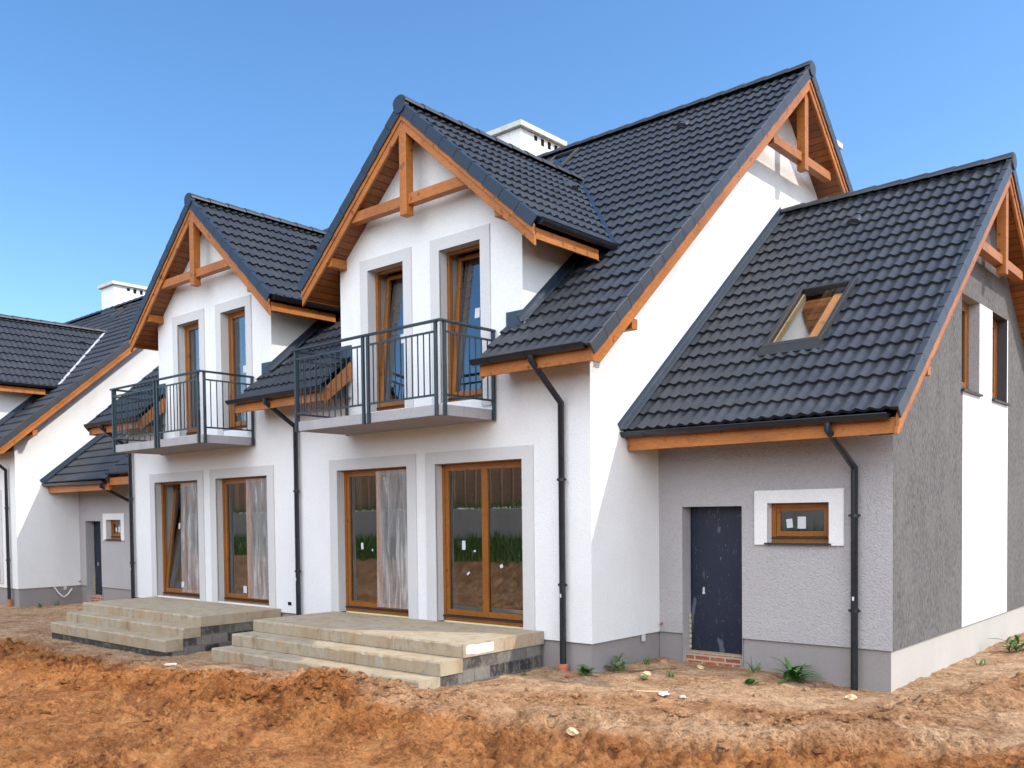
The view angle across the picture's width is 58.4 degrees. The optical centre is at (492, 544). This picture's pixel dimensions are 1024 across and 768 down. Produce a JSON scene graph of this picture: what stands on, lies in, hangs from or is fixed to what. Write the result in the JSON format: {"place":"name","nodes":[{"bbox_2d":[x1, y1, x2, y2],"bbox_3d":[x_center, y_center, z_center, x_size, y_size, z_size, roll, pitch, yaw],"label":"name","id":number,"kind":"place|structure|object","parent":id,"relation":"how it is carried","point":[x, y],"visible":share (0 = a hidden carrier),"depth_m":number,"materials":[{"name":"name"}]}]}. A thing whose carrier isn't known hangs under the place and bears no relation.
{"place":"outdoors","nodes":[
{"label":"outdoors","id":0,"kind":"place"},
{"bbox_2d":[0,603,1023,767],"bbox_3d":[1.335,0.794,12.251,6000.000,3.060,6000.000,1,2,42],"label":"ground","id":1,"kind":"structure","parent":0,"point":[988,732],"depth_m":9.89,"materials":[{"name":"soil"}]},
{"bbox_2d":[0,280,158,606],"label":"semi detached house","id":2,"kind":"structure","parent":1,"relation":"on","point":[64,518],"depth_m":25.79,"materials":[{"name":"paint"}]},
{"bbox_2d":[54,587,71,596],"bbox_3d":[-12.086,1.334,25.835,0.502,0.317,0.066,-2,2,-42],"label":"loose cable","id":3,"kind":"object","parent":2,"relation":"hanging from","point":[62,595],"visible":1,"depth_m":25.81,"materials":[{"name":"white plastic"}]},
{"bbox_2d":[92,521,101,596],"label":"steel door","id":4,"kind":"structure","parent":2,"relation":"in","point":[97,527],"depth_m":26.02,"materials":[{"name":"metal"}]},
{"bbox_2d":[105,520,120,539],"bbox_3d":[-10.190,-0.393,24.859,0.900,0.560,0.251,1,2,42],"label":"small window","id":5,"kind":"structure","parent":2,"relation":"in","point":[114,536],"depth_m":25.04,"materials":[{"name":"brown wood"}]},
{"bbox_2d":[104,303,133,321],"bbox_3d":[-12.916,-8.051,31.784,0.720,0.696,0.798,1,2,42],"label":"roof window","id":6,"kind":"structure","parent":2,"relation":"in","point":[121,310],"depth_m":31.67,"materials":[{"name":"grey glass"}]},
{"bbox_2d":[51,597,280,656],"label":"terrace steps","id":7,"kind":"structure","parent":1,"relation":"on","point":[156,626],"depth_m":16.57,"materials":[{"name":"concrete"}]},
{"bbox_2d":[211,611,543,688],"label":"terrace steps","id":8,"kind":"structure","parent":1,"relation":"on","point":[421,654],"depth_m":12.64,"materials":[{"name":"concrete"}]},
{"bbox_2d":[0,635,1023,767],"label":"soil clods","id":9,"kind":"object","parent":1,"relation":"on","point":[846,718],"visible":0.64,"depth_m":10.52,"materials":[{"name":"brown soil"}]},
{"bbox_2d":[83,60,1023,691],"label":"semi detached house","id":10,"kind":"structure","parent":1,"relation":"on","point":[731,378],"depth_m":13.88,"materials":[{"name":"white paint"}]},
{"bbox_2d":[161,481,199,597],"bbox_3d":[-6.450,-0.101,19.545,1.780,2.510,0.399,1,2,42],"label":"garden door","id":11,"kind":"structure","parent":10,"relation":"in","point":[187,547],"depth_m":19.62,"materials":[{"name":"brown wood"}]},
{"bbox_2d":[184,323,200,435],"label":"balcony door","id":12,"kind":"structure","parent":10,"relation":"in","point":[188,367],"depth_m":19.14,"materials":[{"name":"brown wood"}]},
{"bbox_2d":[228,310,245,428],"bbox_3d":[-4.858,-3.378,17.846,0.880,2.350,0.095,1,2,42],"label":"balcony door","id":13,"kind":"structure","parent":10,"relation":"in","point":[231,317],"depth_m":18.05,"materials":[{"name":"brown wood"}]},
{"bbox_2d":[222,476,268,604],"bbox_3d":[-4.730,-0.067,17.831,1.790,2.510,0.125,1,2,42],"label":"garden door","id":14,"kind":"structure","parent":10,"relation":"in","point":[250,597],"depth_m":17.89,"materials":[{"name":"brown wood"}]},
{"bbox_2d":[344,467,408,617],"bbox_3d":[-1.884,-0.044,15.291,1.780,2.465,0.128,1,2,42],"label":"garden door","id":15,"kind":"structure","parent":10,"relation":"in","point":[381,608],"depth_m":15.31,"materials":[{"name":"brown wood"}]},
{"bbox_2d":[375,265,404,410],"bbox_3d":[-1.523,-3.328,14.991,0.880,2.350,0.272,1,2,42],"label":"balcony door","id":16,"kind":"structure","parent":10,"relation":"in","point":[397,404],"depth_m":15.18,"materials":[{"name":"brown wood"}]},
{"bbox_2d":[447,244,480,401],"bbox_3d":[-0.289,-3.309,13.891,0.875,2.350,0.272,1,2,42],"label":"balcony door","id":17,"kind":"structure","parent":10,"relation":"in","point":[461,260],"depth_m":14.07,"materials":[{"name":"brown wood"}]},
{"bbox_2d":[442,459,522,628],"bbox_3d":[-0.095,-0.016,13.717,1.775,2.465,0.095,1,2,42],"label":"garden door","id":18,"kind":"structure","parent":10,"relation":"in","point":[486,617],"depth_m":13.75,"materials":[{"name":"brown wood"}]},
{"bbox_2d":[549,147,581,167],"bbox_3d":[1.353,-7.933,19.057,0.720,0.696,0.798,1,2,42],"label":"roof window","id":19,"kind":"structure","parent":10,"relation":"in","point":[571,153],"depth_m":19.06,"materials":[{"name":"grey glass"}]},
{"bbox_2d":[687,506,741,657],"bbox_3d":[3.240,0.520,13.106,0.930,2.120,0.155,1,2,42],"label":"steel door","id":20,"kind":"structure","parent":10,"relation":"in","point":[716,532],"depth_m":13.16,"materials":[{"name":"metal"}]},
{"bbox_2d":[764,502,830,544],"bbox_3d":[4.079,-0.274,12.132,0.900,0.560,0.251,1,2,42],"label":"small window","id":21,"kind":"structure","parent":10,"relation":"in","point":[796,537],"depth_m":12.20,"materials":[{"name":"brown wood"}]},
{"bbox_2d":[961,302,982,396],"bbox_3d":[7.126,-2.981,13.824,0.280,1.427,1.030,1,2,42],"label":"gable window","id":22,"kind":"structure","parent":10,"relation":"in","point":[965,307],"depth_m":14.15,"materials":[{"name":"brown wood"}]},
{"bbox_2d":[979,320,1010,405],"bbox_3d":[8.277,-3.036,15.115,0.280,1.427,1.030,1,2,42],"label":"gable window","id":23,"kind":"structure","parent":10,"relation":"in","point":[994,326],"depth_m":15.44,"materials":[{"name":"brown wood"}]},
{"bbox_2d":[566,727,578,736],"bbox_3d":[0.813,1.893,9.251,0.147,0.089,0.112,0,2,25],"label":"stone","id":24,"kind":"object","parent":1,"relation":"on","point":[571,731],"visible":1,"depth_m":9.21,"materials":[{"name":"beige stone"}]},
{"bbox_2d":[576,664,602,675],"bbox_3d":[1.250,1.679,12.225,0.283,0.149,0.406,-2,2,-25],"label":"weed","id":25,"kind":"object","parent":1,"relation":"on","point":[583,670],"visible":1,"depth_m":12.20,"materials":[{"name":"green plant"}]},
{"bbox_2d":[605,652,634,670],"bbox_3d":[1.754,1.599,12.535,0.498,0.276,0.407,1,2,42],"label":"weed","id":26,"kind":"object","parent":1,"relation":"on","point":[622,664],"visible":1,"depth_m":12.53,"materials":[{"name":"green plant"}]},
{"bbox_2d":[612,668,675,672],"bbox_3d":[2.064,1.704,12.409,0.885,0.049,0.018,-1,2,-6],"label":"stick","id":27,"kind":"object","parent":1,"relation":"on","point":[641,670],"visible":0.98,"depth_m":12.40,"materials":[{"name":"brown wood"}]},
{"bbox_2d":[640,671,650,676],"bbox_3d":[2.039,1.713,12.130,0.140,0.079,0.153,1,2,42],"label":"stone","id":28,"kind":"object","parent":1,"relation":"on","point":[646,673],"visible":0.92,"depth_m":12.08,"materials":[{"name":"beige stone"}]},
{"bbox_2d":[642,656,659,664],"bbox_3d":[2.180,1.619,12.825,0.293,0.135,0.208,1,2,42],"label":"weed","id":29,"kind":"object","parent":1,"relation":"on","point":[648,659],"visible":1,"depth_m":12.81,"materials":[{"name":"green plant"}]},
{"bbox_2d":[636,690,667,691],"bbox_3d":[1.905,1.757,10.932,0.371,0.021,0.050,0,2,14],"label":"wood offcut","id":30,"kind":"object","parent":1,"relation":"on","point":[650,691],"visible":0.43,"depth_m":10.92,"materials":[{"name":"brown wood"}]},
{"bbox_2d":[658,691,668,695],"bbox_3d":[2.005,1.740,10.689,0.131,0.045,0.134,-1,2,-8],"label":"plaster lump","id":31,"kind":"object","parent":1,"relation":"on","point":[665,693],"visible":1,"depth_m":10.65,"materials":[{"name":"white paint"}]},
{"bbox_2d":[745,657,762,672],"bbox_3d":[3.514,1.622,12.292,0.236,0.209,0.483,-1,2,2],"label":"weed","id":32,"kind":"object","parent":1,"relation":"on","point":[753,669],"visible":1,"depth_m":12.28,"materials":[{"name":"green plant"}]},
{"bbox_2d":[745,677,763,683],"bbox_3d":[3.298,1.723,11.545,0.218,0.085,0.285,-1,2,-7],"label":"weed","id":33,"kind":"object","parent":1,"relation":"on","point":[748,680],"visible":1,"depth_m":11.55,"materials":[{"name":"green plant"}]},
{"bbox_2d":[770,657,822,683],"bbox_3d":[3.952,1.646,11.940,0.690,0.337,0.971,0,2,11],"label":"weed","id":34,"kind":"object","parent":1,"relation":"on","point":[793,673],"visible":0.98,"depth_m":11.89,"materials":[{"name":"green plant"}]},
{"bbox_2d":[845,694,856,699],"bbox_3d":[4.331,1.839,11.034,0.138,0.077,0.137,1,2,42],"label":"stone","id":35,"kind":"object","parent":1,"relation":"on","point":[851,696],"visible":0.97,"depth_m":11.01,"materials":[{"name":"beige stone"}]},
{"bbox_2d":[973,658,987,664],"bbox_3d":[7.097,1.671,13.290,0.296,0.174,0.202,-1,2,-8],"label":"weed","id":36,"kind":"object","parent":1,"relation":"on","point":[984,659],"visible":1,"depth_m":13.30,"materials":[{"name":"green plant"}]},
{"bbox_2d":[988,634,1023,652],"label":"weed","id":37,"kind":"object","parent":1,"relation":"on","point":[1012,643],"visible":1,"depth_m":14.31,"materials":[{"name":"green plant"}]},
{"bbox_2d":[0,0,1023,322],"label":"sky","id":38,"kind":"structure","parent":0,"point":[113,112],"materials":[{"name":"blue"}]}
]}

